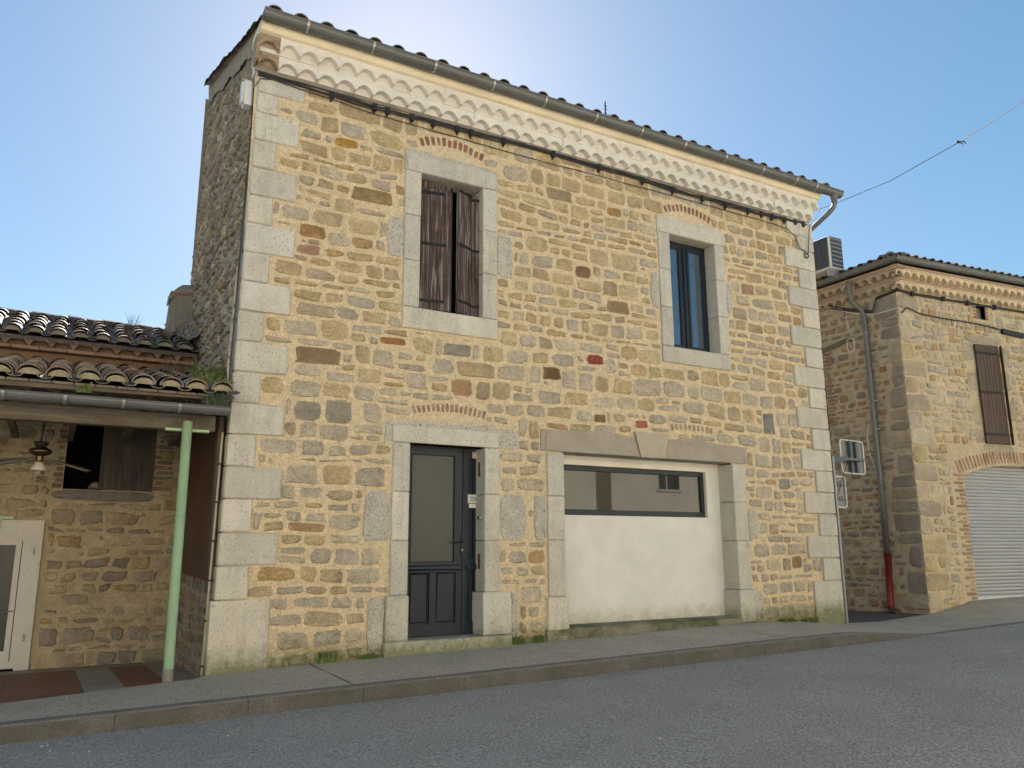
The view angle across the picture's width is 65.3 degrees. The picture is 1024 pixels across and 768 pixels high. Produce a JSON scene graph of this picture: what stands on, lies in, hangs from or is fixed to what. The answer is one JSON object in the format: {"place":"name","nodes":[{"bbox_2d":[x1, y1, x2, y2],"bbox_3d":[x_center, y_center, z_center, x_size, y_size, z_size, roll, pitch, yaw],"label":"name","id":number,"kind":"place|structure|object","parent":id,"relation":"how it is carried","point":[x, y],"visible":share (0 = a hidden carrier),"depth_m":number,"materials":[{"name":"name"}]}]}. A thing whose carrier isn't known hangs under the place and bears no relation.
{"place":"outdoors","nodes":[
{"label":"outdoors","id":0,"kind":"place"},
{"bbox_2d":[0,661,197,702],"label":"terrace","id":1,"kind":"structure","parent":0,"point":[20,685],"depth_m":8.44,"materials":[{"name":"tile"}]},
{"bbox_2d":[0,285,239,682],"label":"tiled cottage","id":2,"kind":"structure","parent":1,"relation":"on","point":[90,566],"depth_m":10.08,"materials":[{"name":"beige stone"}]},
{"bbox_2d":[0,423,90,479],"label":"ceiling fan","id":3,"kind":"object","parent":2,"relation":"hanging from","point":[40,451],"visible":0.97,"depth_m":8.41,"materials":[{"name":"black metal"}]},
{"bbox_2d":[75,382,92,392],"bbox_3d":[-4.103,0.034,7.654,0.157,0.118,0.071,6,-13,-29],"label":"roof weed","id":4,"kind":"object","parent":2,"relation":"on","point":[85,390],"visible":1,"depth_m":7.65,"materials":[{"name":"green plant"}]},
{"bbox_2d":[123,311,144,323],"bbox_3d":[-5.804,-1.017,12.240,0.310,0.230,0.128,8,-14,-33],"label":"roof weed","id":5,"kind":"object","parent":2,"relation":"on","point":[132,320],"visible":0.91,"depth_m":12.25,"materials":[{"name":"green plant"}]},
{"bbox_2d":[160,358,195,376],"bbox_3d":[-4.450,-0.235,10.700,0.574,0.219,0.242,6,-13,-29],"label":"roof weed","id":6,"kind":"object","parent":2,"relation":"on","point":[174,368],"visible":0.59,"depth_m":10.66,"materials":[{"name":"green plant"}]},
{"bbox_2d":[185,358,229,383],"bbox_3d":[-3.283,-0.103,8.826,0.686,0.306,0.391,6,-13,-29],"label":"roof weed","id":7,"kind":"object","parent":2,"relation":"on","point":[198,374],"visible":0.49,"depth_m":8.76,"materials":[{"name":"green plant"}]},
{"bbox_2d":[201,390,233,406],"bbox_3d":[-3.032,0.180,8.204,0.316,0.201,0.163,6,-13,-29],"label":"roof weed","id":8,"kind":"object","parent":2,"relation":"attached to","point":[211,399],"visible":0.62,"depth_m":8.18,"materials":[{"name":"green plant"}]},
{"bbox_2d":[203,373,235,392],"bbox_3d":[-3.089,-0.009,8.414,0.314,0.212,0.170,6,-13,-29],"label":"roof weed","id":9,"kind":"object","parent":2,"relation":"on","point":[211,380],"visible":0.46,"depth_m":8.39,"materials":[{"name":"green plant"}]},
{"bbox_2d":[0,623,1023,767],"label":"road","id":10,"kind":"structure","parent":0,"point":[922,707],"depth_m":5.92,"materials":[{"name":"grey asphalt"}]},
{"bbox_2d":[0,621,1023,744],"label":"kerb","id":11,"kind":"structure","parent":10,"relation":"on","point":[34,729],"depth_m":7.31,"materials":[{"name":"concrete"}]},
{"bbox_2d":[0,597,1023,721],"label":"pavement","id":12,"kind":"structure","parent":0,"point":[978,613],"depth_m":8.55,"materials":[{"name":"concrete"}]},
{"bbox_2d":[315,649,339,663],"bbox_3d":[-1.960,2.897,8.514,0.274,0.153,0.140,5,-13,-22],"label":"grass tuft","id":13,"kind":"object","parent":12,"relation":"on","point":[324,658],"visible":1,"depth_m":8.49,"materials":[{"name":"green plant"}]},
{"bbox_2d":[357,653,378,659],"bbox_3d":[-1.573,2.988,8.745,0.269,0.083,0.140,6,-13,-29],"label":"grass tuft","id":14,"kind":"object","parent":12,"relation":"on","point":[366,656],"visible":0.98,"depth_m":8.73,"materials":[{"name":"green plant"}]},
{"bbox_2d":[174,4,845,677],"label":"stone house","id":15,"kind":"structure","parent":12,"relation":"on","point":[486,396],"depth_m":10.32,"materials":[{"name":"stone"}]},
{"bbox_2d":[181,415,223,580],"bbox_3d":[-3.781,1.394,9.610,0.058,1.820,2.394,6,-13,-29],"label":"board panel","id":16,"kind":"object","parent":15,"relation":"attached to","point":[198,512],"visible":0.56,"depth_m":9.34,"materials":[{"name":"brown wood"}]},
{"bbox_2d":[200,432,223,675],"bbox_3d":[-3.102,1.725,8.292,0.093,2.470,0.036,6,-13,-29],"label":"conduit","id":17,"kind":"object","parent":15,"relation":"attached to","point":[216,502],"visible":0.96,"depth_m":8.28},
{"bbox_2d":[206,417,224,578],"bbox_3d":[-3.155,1.202,8.500,0.055,1.700,0.160,6,-13,-29],"label":"timber post","id":18,"kind":"object","parent":15,"relation":"attached to","point":[220,424],"visible":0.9,"depth_m":8.46,"materials":[{"name":"brown wood"}]},
{"bbox_2d":[225,266,237,394],"bbox_3d":[-3.073,-0.505,8.735,0.066,1.724,0.264,3,-12,-15],"label":"conduit","id":19,"kind":"object","parent":15,"relation":"attached to","point":[229,349],"visible":0.46,"depth_m":8.85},
{"bbox_2d":[225,106,252,417],"bbox_3d":[-3.033,-1.444,8.943,0.098,3.700,0.056,6,-13,-29],"label":"gable cable","id":20,"kind":"object","parent":15,"relation":"attached to","point":[239,267],"visible":0.86,"depth_m":8.94,"materials":[{"name":"black rubber"}]},
{"bbox_2d":[239,79,253,110],"bbox_3d":[-3.124,-3.403,9.393,0.125,0.320,0.160,6,-13,-29],"label":"junction box","id":21,"kind":"object","parent":15,"relation":"attached to","point":[246,95],"visible":1,"depth_m":9.33,"materials":[{"name":"white plastic"}]},
{"bbox_2d":[362,420,525,657],"bbox_3d":[-0.824,1.885,9.632,2.152,2.839,0.455,6,-13,-29],"label":"door","id":22,"kind":"structure","parent":15,"relation":"in","point":[444,595],"depth_m":9.64,"materials":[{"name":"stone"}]},
{"bbox_2d":[387,148,512,339],"bbox_3d":[-0.838,-1.763,10.398,1.787,2.375,0.364,6,-13,-29],"label":"shuttered window","id":23,"kind":"structure","parent":15,"relation":"in","point":[446,251],"depth_m":10.30,"materials":[{"name":"stone"}]},
{"bbox_2d":[255,70,809,258],"bbox_3d":[1.073,-2.911,11.512,9.331,0.681,0.085,6,-13,-29],"label":"facade cable","id":24,"kind":"object","parent":15,"relation":"attached to","point":[503,141],"visible":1,"depth_m":10.98,"materials":[{"name":"black rubber"}]},
{"bbox_2d":[650,214,731,370],"bbox_3d":[2.689,-1.368,12.365,1.640,2.307,0.364,6,-13,-29],"label":"window","id":25,"kind":"structure","parent":15,"relation":"in","point":[693,289],"depth_m":12.41,"materials":[{"name":"stone"}]},
{"bbox_2d":[811,101,1023,224],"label":"overhead wire","id":26,"kind":"object","parent":15,"relation":"attached to","point":[929,158],"visible":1,"depth_m":11.53,"materials":[{"name":"black metal"}]},
{"bbox_2d":[512,635,525,644],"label":"grass tuft","id":27,"kind":"object","parent":12,"relation":"on","point":[517,640],"visible":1,"depth_m":9.64,"materials":[{"name":"green plant"}]},
{"bbox_2d":[532,634,547,642],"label":"grass tuft","id":28,"kind":"object","parent":12,"relation":"on","point":[537,639],"visible":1,"depth_m":9.79,"materials":[{"name":"green plant"}]},
{"bbox_2d":[310,626,784,683],"bbox_3d":[-1.672,2.853,7.944,11.018,0.234,1.503,6,-13,-29],"label":"pavement joint","id":29,"kind":"object","parent":12,"relation":"on","point":[352,683],"visible":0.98,"depth_m":7.80,"materials":[{"name":"grey concrete"}]},
{"bbox_2d":[779,617,797,621],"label":"grass tuft","id":30,"kind":"object","parent":12,"relation":"on","point":[789,620],"visible":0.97,"depth_m":11.89,"materials":[{"name":"green plant"}]},
{"bbox_2d":[802,616,818,622],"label":"grass tuft","id":31,"kind":"object","parent":12,"relation":"on","point":[812,619],"visible":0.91,"depth_m":12.12,"materials":[{"name":"green plant"}]},
{"bbox_2d":[831,439,865,623],"bbox_3d":[5.730,2.414,13.347,1.382,3.052,0.361,7,-14,-32],"label":"sign post","id":32,"kind":"object","parent":12,"relation":"on","point":[851,458],"visible":0.81,"depth_m":13.60,"materials":[{"name":"metal"}]},
{"bbox_2d":[816,251,1023,621],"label":"corner house","id":33,"kind":"structure","parent":12,"relation":"on","point":[931,516],"depth_m":15.52,"materials":[{"name":"stone"}]},
{"bbox_2d":[813,236,846,279],"bbox_3d":[6.377,-2.495,16.621,0.524,0.850,1.012,6,-13,-29],"label":"air conditioner","id":34,"kind":"object","parent":33,"relation":"on","point":[828,257],"visible":0.59,"depth_m":16.21,"materials":[{"name":"paint"}]},
{"bbox_2d":[828,300,898,473],"bbox_3d":[6.924,-0.107,15.819,0.035,3.827,1.897,7,-14,-30],"label":"white cable","id":35,"kind":"object","parent":33,"relation":"hanging from","point":[854,349],"visible":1,"depth_m":16.04,"materials":[{"name":"plastic"}]},
{"bbox_2d":[822,288,1023,338],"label":"corner house cable","id":36,"kind":"object","parent":33,"relation":"attached to","point":[1003,331],"visible":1,"depth_m":16.09,"materials":[{"name":"black rubber"}]},
{"bbox_2d":[963,466,1023,599],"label":"garage door","id":37,"kind":"structure","parent":33,"relation":"in","point":[988,538],"depth_m":15.52,"materials":[{"name":"white metal"}]},
{"bbox_2d":[973,344,1014,444],"bbox_3d":[9.631,0.203,15.965,0.810,2.030,0.307,6,-13,-29],"label":"shutter","id":38,"kind":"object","parent":33,"relation":"in","point":[991,392],"depth_m":15.89,"materials":[{"name":"brown wood"}]},
{"bbox_2d":[0,0,1023,327],"label":"sky","id":39,"kind":"structure","parent":0,"point":[102,102],"materials":[{"name":"blue"}]},
{"bbox_2d":[6,625,1022,752],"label":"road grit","id":40,"kind":"object","parent":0,"point":[565,685],"visible":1,"depth_m":7.52,"materials":[{"name":"grey gravel"}]},
{"bbox_2d":[848,611,925,622],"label":"alley","id":41,"kind":"structure","parent":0,"point":[858,616],"depth_m":14.21,"materials":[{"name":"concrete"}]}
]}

